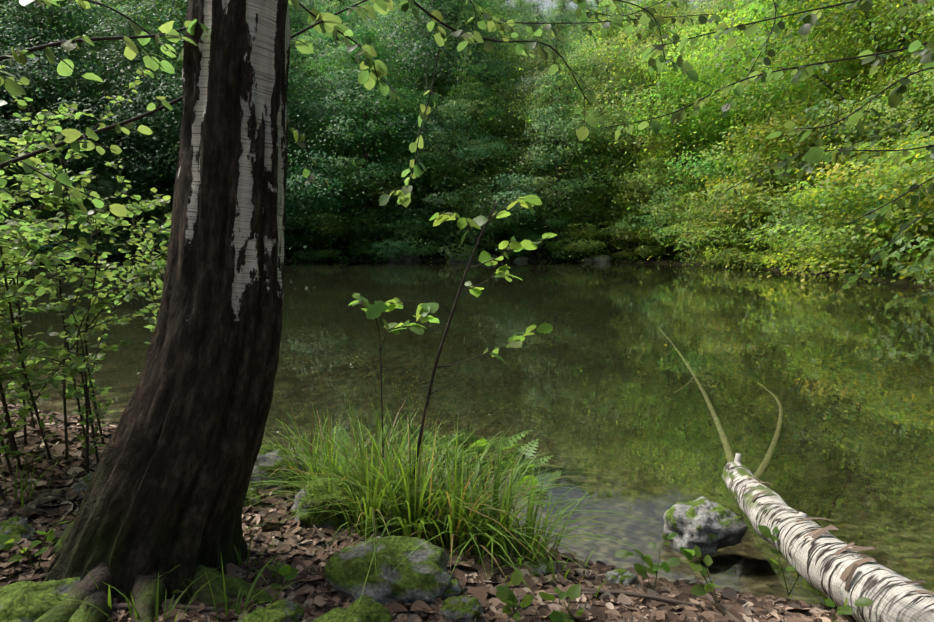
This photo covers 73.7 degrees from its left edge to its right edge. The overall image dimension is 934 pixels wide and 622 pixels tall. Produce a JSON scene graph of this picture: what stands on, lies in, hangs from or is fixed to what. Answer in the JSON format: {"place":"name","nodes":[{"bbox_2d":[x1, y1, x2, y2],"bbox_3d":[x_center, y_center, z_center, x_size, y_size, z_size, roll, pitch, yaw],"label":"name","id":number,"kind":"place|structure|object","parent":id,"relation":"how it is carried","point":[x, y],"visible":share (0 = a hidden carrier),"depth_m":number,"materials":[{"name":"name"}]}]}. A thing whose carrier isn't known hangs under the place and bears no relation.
{"place":"outdoors","nodes":[
{"label":"outdoors","id":0,"kind":"place"},
{"bbox_2d":[0,261,933,606],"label":"water","id":1,"kind":"structure","parent":0,"point":[652,393],"depth_m":7.88,"materials":[{"name":"liquid"}]},
{"bbox_2d":[0,0,933,563],"bbox_3d":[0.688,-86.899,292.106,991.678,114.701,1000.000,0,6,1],"label":"ground","id":2,"kind":"structure","parent":0,"point":[886,272],"depth_m":56.64,"materials":[{"name":"soil"}]},
{"bbox_2d":[0,516,35,540],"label":"rock","id":3,"kind":"object","parent":2,"relation":"on","point":[21,526],"visible":0.6,"depth_m":2.91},
{"bbox_2d":[0,577,79,621],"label":"rock","id":4,"kind":"object","parent":2,"relation":"on","point":[26,601],"visible":0.67,"depth_m":2.24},
{"bbox_2d":[0,40,101,230],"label":"tree","id":5,"kind":"object","parent":2,"relation":"on","point":[18,166],"visible":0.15,"depth_m":52.09,"materials":[{"name":"green plant"}]},
{"bbox_2d":[0,18,113,201],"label":"tree","id":6,"kind":"object","parent":2,"relation":"on","point":[8,127],"visible":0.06,"depth_m":55.07,"materials":[{"name":"green plant"}]},
{"bbox_2d":[0,168,124,247],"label":"bush","id":7,"kind":"object","parent":2,"relation":"on","point":[21,204],"visible":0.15,"depth_m":53.95,"materials":[{"name":"green plant"}]},
{"bbox_2d":[0,181,139,263],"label":"bush","id":8,"kind":"object","parent":2,"relation":"on","point":[78,232],"visible":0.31,"depth_m":52.11,"materials":[{"name":"green plant"}]},
{"bbox_2d":[0,64,171,499],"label":"bush","id":9,"kind":"object","parent":2,"relation":"on","point":[42,227],"depth_m":3.97,"materials":[{"name":"plant"}]},
{"bbox_2d":[0,0,175,173],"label":"tree","id":10,"kind":"object","parent":2,"relation":"on","point":[34,24],"visible":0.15,"depth_m":55.25,"materials":[{"name":"green plant"}]},
{"bbox_2d":[0,0,180,250],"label":"tree","id":11,"kind":"object","parent":2,"relation":"on","point":[10,101],"visible":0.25,"depth_m":53.42,"materials":[{"name":"green plant"}]},
{"bbox_2d":[1,0,187,227],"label":"tree","id":12,"kind":"object","parent":2,"relation":"on","point":[96,62],"visible":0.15,"depth_m":56.47,"materials":[{"name":"green plant"}]},
{"bbox_2d":[30,121,176,256],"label":"bush","id":13,"kind":"object","parent":2,"relation":"on","point":[115,173],"visible":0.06,"depth_m":56.87,"materials":[{"name":"green plant"}]},
{"bbox_2d":[55,201,151,253],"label":"bush","id":14,"kind":"object","parent":2,"relation":"on","point":[124,234],"visible":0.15,"depth_m":54.48,"materials":[{"name":"green plant"}]},
{"bbox_2d":[70,0,186,166],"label":"tree","id":15,"kind":"object","parent":2,"relation":"on","point":[169,7],"depth_m":63.14,"materials":[{"name":"green plant"}]},
{"bbox_2d":[12,147,286,256],"bbox_3d":[-29.023,-8.169,56.320,19.560,13.709,19.228,-5,8,-40],"label":"bush","id":16,"kind":"object","parent":2,"relation":"on","point":[158,241],"visible":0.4,"depth_m":54.20,"materials":[{"name":"green plant"}]},
{"bbox_2d":[4,0,296,171],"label":"tree","id":17,"kind":"object","parent":2,"relation":"on","point":[165,2],"depth_m":60.66,"materials":[{"name":"green plant"}]},
{"bbox_2d":[34,518,273,621],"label":"birch roots","id":18,"kind":"object","parent":2,"relation":"on","point":[86,589],"visible":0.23,"depth_m":2.36,"materials":[{"name":"wood"}]},
{"bbox_2d":[2,0,316,262],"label":"tree","id":19,"kind":"object","parent":2,"relation":"on","point":[141,54],"visible":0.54,"depth_m":52.64,"materials":[{"name":"green plant"}]},
{"bbox_2d":[44,0,289,609],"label":"birch trunk","id":20,"kind":"object","parent":2,"relation":"on","point":[168,486],"visible":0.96,"depth_m":2.42,"materials":[{"name":"wood"}]},
{"bbox_2d":[76,5,405,252],"bbox_3d":[-19.043,-16.949,58.044,31.536,27.409,34.105,1,7,8],"label":"tree","id":21,"kind":"object","parent":2,"relation":"on","point":[289,135],"visible":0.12,"depth_m":55.70,"materials":[{"name":"green plant"}]},
{"bbox_2d":[0,0,491,262],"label":"tree","id":22,"kind":"object","parent":2,"relation":"on","point":[157,155],"visible":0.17,"depth_m":52.76,"materials":[{"name":"green plant"}]},
{"bbox_2d":[244,487,262,508],"bbox_3d":[-1.245,1.083,3.473,0.211,0.178,0.174,-2,7,-15],"label":"rock","id":23,"kind":"object","parent":2,"relation":"on","point":[251,501],"visible":0.12,"depth_m":3.42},
{"bbox_2d":[237,598,303,621],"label":"rock","id":24,"kind":"object","parent":2,"relation":"on","point":[285,610],"visible":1,"depth_m":2.30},
{"bbox_2d":[249,444,320,490],"bbox_3d":[-1.215,1.084,3.943,0.562,0.468,0.421,-5,8,-37],"label":"rock","id":25,"kind":"object","parent":2,"relation":"on","point":[264,468],"visible":0.29,"depth_m":3.80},
{"bbox_2d":[175,2,398,175],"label":"tree","id":26,"kind":"object","parent":2,"relation":"on","point":[293,45],"visible":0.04,"depth_m":65.18,"materials":[{"name":"green plant"}]},
{"bbox_2d":[168,0,435,218],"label":"tree","id":27,"kind":"object","parent":2,"relation":"on","point":[330,111],"visible":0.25,"depth_m":58.22,"materials":[{"name":"green plant"}]},
{"bbox_2d":[284,185,356,260],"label":"bush","id":28,"kind":"object","parent":2,"relation":"on","point":[300,241],"visible":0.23,"depth_m":55.73,"materials":[{"name":"green plant"}]},
{"bbox_2d":[287,0,363,176],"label":"tree","id":29,"kind":"object","parent":2,"relation":"on","point":[342,2],"visible":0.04,"depth_m":67.86,"materials":[{"name":"green plant"}]},
{"bbox_2d":[291,475,369,528],"bbox_3d":[-0.710,1.132,3.385,0.509,0.421,0.344,0,6,1],"label":"rock","id":30,"kind":"object","parent":2,"relation":"on","point":[305,518],"visible":0.35,"depth_m":3.26,"materials":[{"name":"stone"}]},
{"bbox_2d":[284,171,378,255],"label":"bush","id":31,"kind":"object","parent":2,"relation":"on","point":[326,210],"visible":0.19,"depth_m":56.77,"materials":[{"name":"green plant"}]},
{"bbox_2d":[284,188,392,261],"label":"bush","id":32,"kind":"object","parent":2,"relation":"on","point":[323,222],"visible":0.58,"depth_m":55.51,"materials":[{"name":"green plant"}]},
{"bbox_2d":[290,0,393,143],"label":"tree","id":33,"kind":"object","parent":2,"relation":"on","point":[344,7],"depth_m":74.90,"materials":[{"name":"green plant"}]},
{"bbox_2d":[310,594,392,621],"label":"rock","id":34,"kind":"object","parent":2,"relation":"on","point":[368,609],"visible":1,"depth_m":2.28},
{"bbox_2d":[316,197,393,253],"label":"bush","id":35,"kind":"object","parent":2,"relation":"on","point":[366,244],"visible":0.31,"depth_m":57.74,"materials":[{"name":"green plant"}]},
{"bbox_2d":[289,132,437,251],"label":"bush","id":36,"kind":"object","parent":2,"relation":"on","point":[376,160],"visible":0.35,"depth_m":58.24,"materials":[{"name":"green plant"}]},
{"bbox_2d":[323,535,452,603],"bbox_3d":[-0.345,1.173,2.687,0.576,0.329,0.434,0,6,1],"label":"rock","id":37,"kind":"object","parent":2,"relation":"on","point":[420,572],"visible":0.65,"depth_m":2.57,"materials":[{"name":"stone"}]},
{"bbox_2d":[308,137,477,259],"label":"bush","id":38,"kind":"object","parent":2,"relation":"on","point":[390,185],"visible":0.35,"depth_m":57.09,"materials":[{"name":"green plant"}]},
{"bbox_2d":[285,9,505,260],"bbox_3d":[-9.311,-15.403,58.102,29.741,25.680,34.975,4,8,24],"label":"tree","id":39,"kind":"object","parent":2,"relation":"on","point":[368,34],"visible":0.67,"depth_m":55.05,"materials":[{"name":"green plant"}]},
{"bbox_2d":[290,0,514,192],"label":"tree","id":40,"kind":"object","parent":2,"relation":"on","point":[391,27],"visible":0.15,"depth_m":65.17,"materials":[{"name":"green plant"}]},
{"bbox_2d":[326,179,481,261],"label":"bush","id":41,"kind":"object","parent":2,"relation":"on","point":[401,248],"visible":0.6,"depth_m":55.16,"materials":[{"name":"green plant"}]},
{"bbox_2d":[301,0,540,153],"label":"tree","id":42,"kind":"object","parent":2,"relation":"on","point":[407,52],"visible":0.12,"depth_m":69.22,"materials":[{"name":"green plant"}]},
{"bbox_2d":[2,441,845,621],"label":"seedlings","id":43,"kind":"object","parent":2,"relation":"on","point":[709,597],"visible":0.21,"depth_m":2.69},
{"bbox_2d":[0,402,856,621],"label":"leaf litter","id":44,"kind":"object","parent":2,"relation":"on","point":[472,579],"visible":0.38,"depth_m":2.83,"materials":[{"name":"plant"}]},
{"bbox_2d":[290,0,570,220],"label":"tree","id":45,"kind":"object","parent":2,"relation":"on","point":[413,58],"visible":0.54,"depth_m":58.41,"materials":[{"name":"green plant"}]},
{"bbox_2d":[322,149,539,261],"bbox_3d":[-1.536,-7.596,57.327,18.488,14.604,18.174,-5,8,-38],"label":"bush","id":46,"kind":"object","parent":2,"relation":"on","point":[455,202],"visible":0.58,"depth_m":54.91,"materials":[{"name":"green plant"}]},
{"bbox_2d":[320,420,562,491],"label":"ferns","id":47,"kind":"object","parent":2,"relation":"on","point":[512,445],"visible":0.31,"depth_m":5.25,"materials":[{"name":"green plant"}]},
{"bbox_2d":[402,146,491,227],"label":"bush","id":48,"kind":"object","parent":2,"relation":"on","point":[425,181],"visible":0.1,"depth_m":60.08,"materials":[{"name":"green plant"}]},
{"bbox_2d":[436,579,463,598],"bbox_3d":[-0.128,1.207,2.614,0.259,0.164,0.169,-2,7,-20],"label":"rock","id":49,"kind":"object","parent":2,"relation":"on","point":[455,588],"visible":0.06,"depth_m":2.60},
{"bbox_2d":[345,0,556,105],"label":"tree","id":50,"kind":"object","parent":2,"relation":"on","point":[496,7],"visible":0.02,"depth_m":82.02,"materials":[{"name":"green plant"}]},
{"bbox_2d":[348,195,556,510],"bbox_3d":[-0.083,0.325,3.320,1.115,1.855,0.516,0,6,1],"label":"sapling","id":51,"kind":"object","parent":2,"relation":"on","point":[373,311],"depth_m":3.28,"materials":[{"name":"plant"}]},
{"bbox_2d":[401,185,515,253],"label":"bush","id":52,"kind":"object","parent":2,"relation":"on","point":[440,238],"visible":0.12,"depth_m":58.13,"materials":[{"name":"green plant"}]},
{"bbox_2d":[380,0,537,206],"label":"tree","id":53,"kind":"object","parent":2,"relation":"on","point":[456,9],"visible":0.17,"depth_m":62.30,"materials":[{"name":"green plant"}]},
{"bbox_2d":[439,595,483,621],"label":"rock","id":54,"kind":"object","parent":2,"relation":"on","point":[467,608],"visible":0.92,"depth_m":2.43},
{"bbox_2d":[356,33,576,248],"bbox_3d":[-0.817,-14.689,58.637,21.705,20.021,21.588,-4,7,-4],"label":"tree","id":55,"kind":"object","parent":2,"relation":"on","point":[467,111],"visible":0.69,"depth_m":56.44,"materials":[{"name":"green plant"}]},
{"bbox_2d":[0,0,933,308],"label":"overhang branches","id":56,"kind":"object","parent":2,"relation":"on","point":[60,144],"visible":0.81,"depth_m":3.33,"materials":[{"name":"wood"}]},
{"bbox_2d":[0,0,597,216],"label":"overhanging leaves","id":57,"kind":"object","parent":56,"relation":"attached to","point":[326,27],"visible":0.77,"depth_m":2.83,"materials":[{"name":"green plant"}]},
{"bbox_2d":[288,0,933,312],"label":"overhanging leaves","id":58,"kind":"object","parent":56,"relation":"attached to","point":[814,154],"visible":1,"depth_m":4.02,"materials":[{"name":"green plant"}]},
{"bbox_2d":[362,0,584,157],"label":"tree","id":59,"kind":"object","parent":2,"relation":"on","point":[494,9],"visible":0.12,"depth_m":73.40,"materials":[{"name":"green plant"}]},
{"bbox_2d":[414,0,552,179],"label":"tree","id":60,"kind":"object","parent":2,"relation":"on","point":[509,60],"visible":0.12,"depth_m":67.69,"materials":[{"name":"green plant"}]},
{"bbox_2d":[435,190,559,261],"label":"bush","id":61,"kind":"object","parent":2,"relation":"on","point":[487,244],"visible":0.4,"depth_m":56.74,"materials":[{"name":"green plant"}]},
{"bbox_2d":[426,140,573,245],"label":"bush","id":62,"kind":"object","parent":2,"relation":"on","point":[497,167],"visible":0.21,"depth_m":60.16,"materials":[{"name":"green plant"}]},
{"bbox_2d":[487,0,568,144],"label":"tree","id":63,"kind":"object","parent":2,"relation":"on","point":[522,31],"visible":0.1,"depth_m":82.72,"materials":[{"name":"green plant"}]},
{"bbox_2d":[481,0,578,166],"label":"tree","id":64,"kind":"object","parent":2,"relation":"on","point":[539,16],"visible":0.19,"depth_m":74.25,"materials":[{"name":"green plant"}]},
{"bbox_2d":[409,54,667,263],"bbox_3d":[8.411,-13.068,57.018,24.316,20.996,28.596,1,5,43],"label":"tree","id":65,"kind":"object","parent":2,"relation":"on","point":[542,119],"visible":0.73,"depth_m":54.97,"materials":[{"name":"green plant"}]},
{"bbox_2d":[523,558,558,576],"bbox_3d":[0.343,1.262,2.996,0.202,0.119,0.172,0,6,1],"label":"rock","id":66,"kind":"object","parent":2,"relation":"on","point":[547,567],"visible":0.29,"depth_m":2.96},
{"bbox_2d":[493,192,595,261],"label":"bush","id":67,"kind":"object","parent":2,"relation":"on","point":[549,222],"visible":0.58,"depth_m":55.68,"materials":[{"name":"green plant"}]},
{"bbox_2d":[443,7,663,229],"bbox_3d":[8.444,-17.899,61.983,30.589,24.583,28.284,0,4,-16],"label":"tree","id":68,"kind":"object","parent":2,"relation":"on","point":[553,60],"visible":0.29,"depth_m":60.34,"materials":[{"name":"green plant"}]},
{"bbox_2d":[505,1,618,103],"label":"tree","id":69,"kind":"object","parent":2,"relation":"on","point":[575,39],"visible":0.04,"depth_m":83.96,"materials":[{"name":"green plant"}]},
{"bbox_2d":[527,0,604,106],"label":"tree","id":70,"kind":"object","parent":2,"relation":"on","point":[564,7],"visible":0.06,"depth_m":90.03,"materials":[{"name":"green plant"}]},
{"bbox_2d":[524,172,620,240],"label":"bush","id":71,"kind":"object","parent":2,"relation":"on","point":[578,199],"visible":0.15,"depth_m":57.71,"materials":[{"name":"green plant"}]},
{"bbox_2d":[492,0,656,195],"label":"tree","id":72,"kind":"object","parent":2,"relation":"on","point":[595,39],"visible":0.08,"depth_m":67.72,"materials":[{"name":"green plant"}]},
{"bbox_2d":[521,187,634,262],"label":"bush","id":73,"kind":"object","parent":2,"relation":"on","point":[580,233],"visible":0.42,"depth_m":55.34,"materials":[{"name":"green plant"}]},
{"bbox_2d":[469,0,723,196],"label":"tree","id":74,"kind":"object","parent":2,"relation":"on","point":[634,11],"visible":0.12,"depth_m":63.06,"materials":[{"name":"green plant"}]},
{"bbox_2d":[556,174,647,240],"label":"bush","id":75,"kind":"object","parent":2,"relation":"on","point":[613,206],"visible":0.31,"depth_m":57.63,"materials":[{"name":"green plant"}]},
{"bbox_2d":[495,0,720,213],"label":"tree","id":76,"kind":"object","parent":2,"relation":"on","point":[610,67],"visible":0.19,"depth_m":60.30,"materials":[{"name":"green plant"}]},
{"bbox_2d":[490,0,741,255],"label":"tree","id":77,"kind":"object","parent":2,"relation":"on","point":[651,33],"visible":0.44,"depth_m":54.43,"materials":[{"name":"green plant"}]},
{"bbox_2d":[605,568,637,585],"bbox_3d":[0.737,1.303,2.980,0.127,0.121,0.177,6,9,44],"label":"rock","id":78,"kind":"object","parent":2,"relation":"on","point":[625,576],"visible":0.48,"depth_m":2.95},
{"bbox_2d":[581,202,671,259],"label":"bush","id":79,"kind":"object","parent":2,"relation":"on","point":[624,232],"visible":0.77,"depth_m":53.37,"materials":[{"name":"green plant"}]},
{"bbox_2d":[542,0,711,184],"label":"tree","id":80,"kind":"object","parent":2,"relation":"on","point":[644,49],"visible":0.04,"depth_m":68.03,"materials":[{"name":"green plant"}]},
{"bbox_2d":[574,91,739,264],"bbox_3d":[17.440,-11.102,52.436,19.270,16.638,22.661,-2,7,1],"label":"bush","id":81,"kind":"object","parent":2,"relation":"on","point":[655,162],"visible":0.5,"depth_m":50.58,"materials":[{"name":"green plant"}]},
{"bbox_2d":[623,197,709,262],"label":"bush","id":82,"kind":"object","parent":2,"relation":"on","point":[648,255],"visible":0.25,"depth_m":51.71,"materials":[{"name":"green plant"}]},
{"bbox_2d":[588,132,770,258],"bbox_3d":[19.888,-8.655,53.653,19.088,13.793,18.764,1,7,13],"label":"bush","id":83,"kind":"object","parent":2,"relation":"on","point":[680,182],"visible":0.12,"depth_m":50.42,"materials":[{"name":"green plant"}]},
{"bbox_2d":[571,131,798,260],"bbox_3d":[20.886,-7.683,50.692,18.898,14.739,18.578,-3,7,-25],"label":"bush","id":84,"kind":"object","parent":2,"relation":"on","point":[641,235],"visible":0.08,"depth_m":50.63,"materials":[{"name":"green plant"}]},
{"bbox_2d":[571,0,818,250],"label":"tree","id":85,"kind":"object","parent":2,"relation":"on","point":[718,10],"visible":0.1,"depth_m":55.78,"materials":[{"name":"green plant"}]},
{"bbox_2d":[651,190,772,267],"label":"bush","id":86,"kind":"object","parent":2,"relation":"on","point":[694,231],"visible":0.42,"depth_m":44.34,"materials":[{"name":"green plant"}]},
{"bbox_2d":[654,176,773,261],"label":"bush","id":87,"kind":"object","parent":2,"relation":"on","point":[704,249],"visible":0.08,"depth_m":46.18,"materials":[{"name":"green plant"}]},
{"bbox_2d":[641,166,804,262],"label":"bush","id":88,"kind":"object","parent":2,"relation":"on","point":[712,215],"visible":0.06,"depth_m":43.59,"materials":[{"name":"green plant"}]},
{"bbox_2d":[519,0,930,258],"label":"tree","id":89,"kind":"object","parent":2,"relation":"on","point":[698,86],"visible":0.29,"depth_m":45.43,"materials":[{"name":"green plant"}]},
{"bbox_2d":[551,0,903,264],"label":"tree","id":90,"kind":"object","parent":2,"relation":"on","point":[705,120],"visible":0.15,"depth_m":47.91,"materials":[{"name":"green plant"}]},
{"bbox_2d":[541,0,933,267],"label":"tree","id":91,"kind":"object","parent":2,"relation":"on","point":[850,16],"visible":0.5,"depth_m":35.74,"materials":[{"name":"green plant"}]},
{"bbox_2d":[647,128,844,269],"bbox_3d":[19.099,-5.622,41.645,15.261,13.164,15.002,-2,7,-17],"label":"bush","id":92,"kind":"object","parent":2,"relation":"on","point":[730,205],"visible":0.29,"depth_m":40.35,"materials":[{"name":"green plant"}]},
{"bbox_2d":[654,141,874,268],"bbox_3d":[20.442,-4.995,39.008,16.767,10.995,17.056,2,7,18],"label":"bush","id":93,"kind":"object","parent":2,"relation":"on","point":[784,202],"visible":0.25,"depth_m":38.27,"materials":[{"name":"green plant"}]},
{"bbox_2d":[691,103,863,253],"bbox_3d":[24.444,-7.096,45.048,18.152,15.686,17.844,-1,6,-7],"label":"bush","id":94,"kind":"object","parent":2,"relation":"on","point":[758,184],"visible":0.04,"depth_m":43.45,"materials":[{"name":"green plant"}]},
{"bbox_2d":[625,0,933,224],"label":"tree","id":95,"kind":"object","parent":2,"relation":"on","point":[796,118],"visible":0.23,"depth_m":39.95,"materials":[{"name":"green plant"}]},
{"bbox_2d":[690,194,893,272],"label":"bush","id":96,"kind":"object","parent":2,"relation":"on","point":[788,228],"visible":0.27,"depth_m":34.79,"materials":[{"name":"green plant"}]},
{"bbox_2d":[664,2,925,183],"bbox_3d":[28.984,-15.963,45.643,27.879,24.231,30.151,-4,3,18],"label":"tree","id":97,"kind":"object","parent":2,"relation":"on","point":[834,86],"visible":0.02,"depth_m":43.53,"materials":[{"name":"green plant"}]},
{"bbox_2d":[688,107,933,284],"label":"bush","id":98,"kind":"object","parent":2,"relation":"on","point":[854,196],"visible":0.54,"depth_m":27.46,"materials":[{"name":"green plant"}]},
{"bbox_2d":[748,135,882,264],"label":"bush","id":99,"kind":"object","parent":2,"relation":"on","point":[825,192],"visible":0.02,"depth_m":36.55,"materials":[{"name":"green plant"}]},
{"bbox_2d":[711,0,933,266],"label":"tree","id":100,"kind":"object","parent":2,"relation":"on","point":[905,113],"visible":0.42,"depth_m":28.55,"materials":[{"name":"green plant"}]},
{"bbox_2d":[714,115,933,278],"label":"bush","id":101,"kind":"object","parent":2,"relation":"on","point":[837,253],"visible":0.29,"depth_m":30.94,"materials":[{"name":"green plant"}]},
{"bbox_2d":[722,462,933,621],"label":"fallen birch trunk","id":102,"kind":"object","parent":2,"relation":"on","point":[821,567],"visible":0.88,"depth_m":2.77,"materials":[{"name":"wood"}]},
{"bbox_2d":[734,453,933,593],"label":"log bark strips","id":103,"kind":"object","parent":102,"relation":"attached to","point":[849,570],"visible":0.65,"depth_m":2.76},
{"bbox_2d":[730,0,933,214],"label":"tree","id":104,"kind":"object","parent":2,"relation":"on","point":[867,63],"visible":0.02,"depth_m":37.96,"materials":[{"name":"green plant"}]},
{"bbox_2d":[744,0,933,240],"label":"tree","id":105,"kind":"object","parent":2,"relation":"on","point":[929,12],"visible":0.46,"depth_m":29.36,"materials":[{"name":"green plant"}]},
{"bbox_2d":[744,1,933,275],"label":"tree","id":106,"kind":"object","parent":2,"relation":"on","point":[932,90],"visible":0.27,"depth_m":25.78,"materials":[{"name":"green plant"}]},
{"bbox_2d":[764,94,933,275],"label":"bush","id":107,"kind":"object","parent":2,"relation":"on","point":[921,256],"visible":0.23,"depth_m":26.86,"materials":[{"name":"green plant"}]},
{"bbox_2d":[779,89,933,298],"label":"bush","id":108,"kind":"object","parent":2,"relation":"on","point":[918,268],"visible":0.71,"depth_m":21.43,"materials":[{"name":"green plant"}]},
{"bbox_2d":[500,0,708,26],"label":"sky","id":109,"kind":"structure","parent":0,"point":[551,3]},
{"bbox_2d":[663,496,747,553],"bbox_3d":[1.425,1.332,3.775,0.477,0.339,0.370,-3,7,-27],"label":"rock","id":110,"kind":"object","parent":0,"point":[704,525],"visible":0.85,"depth_m":3.67,"materials":[{"name":"stone"}]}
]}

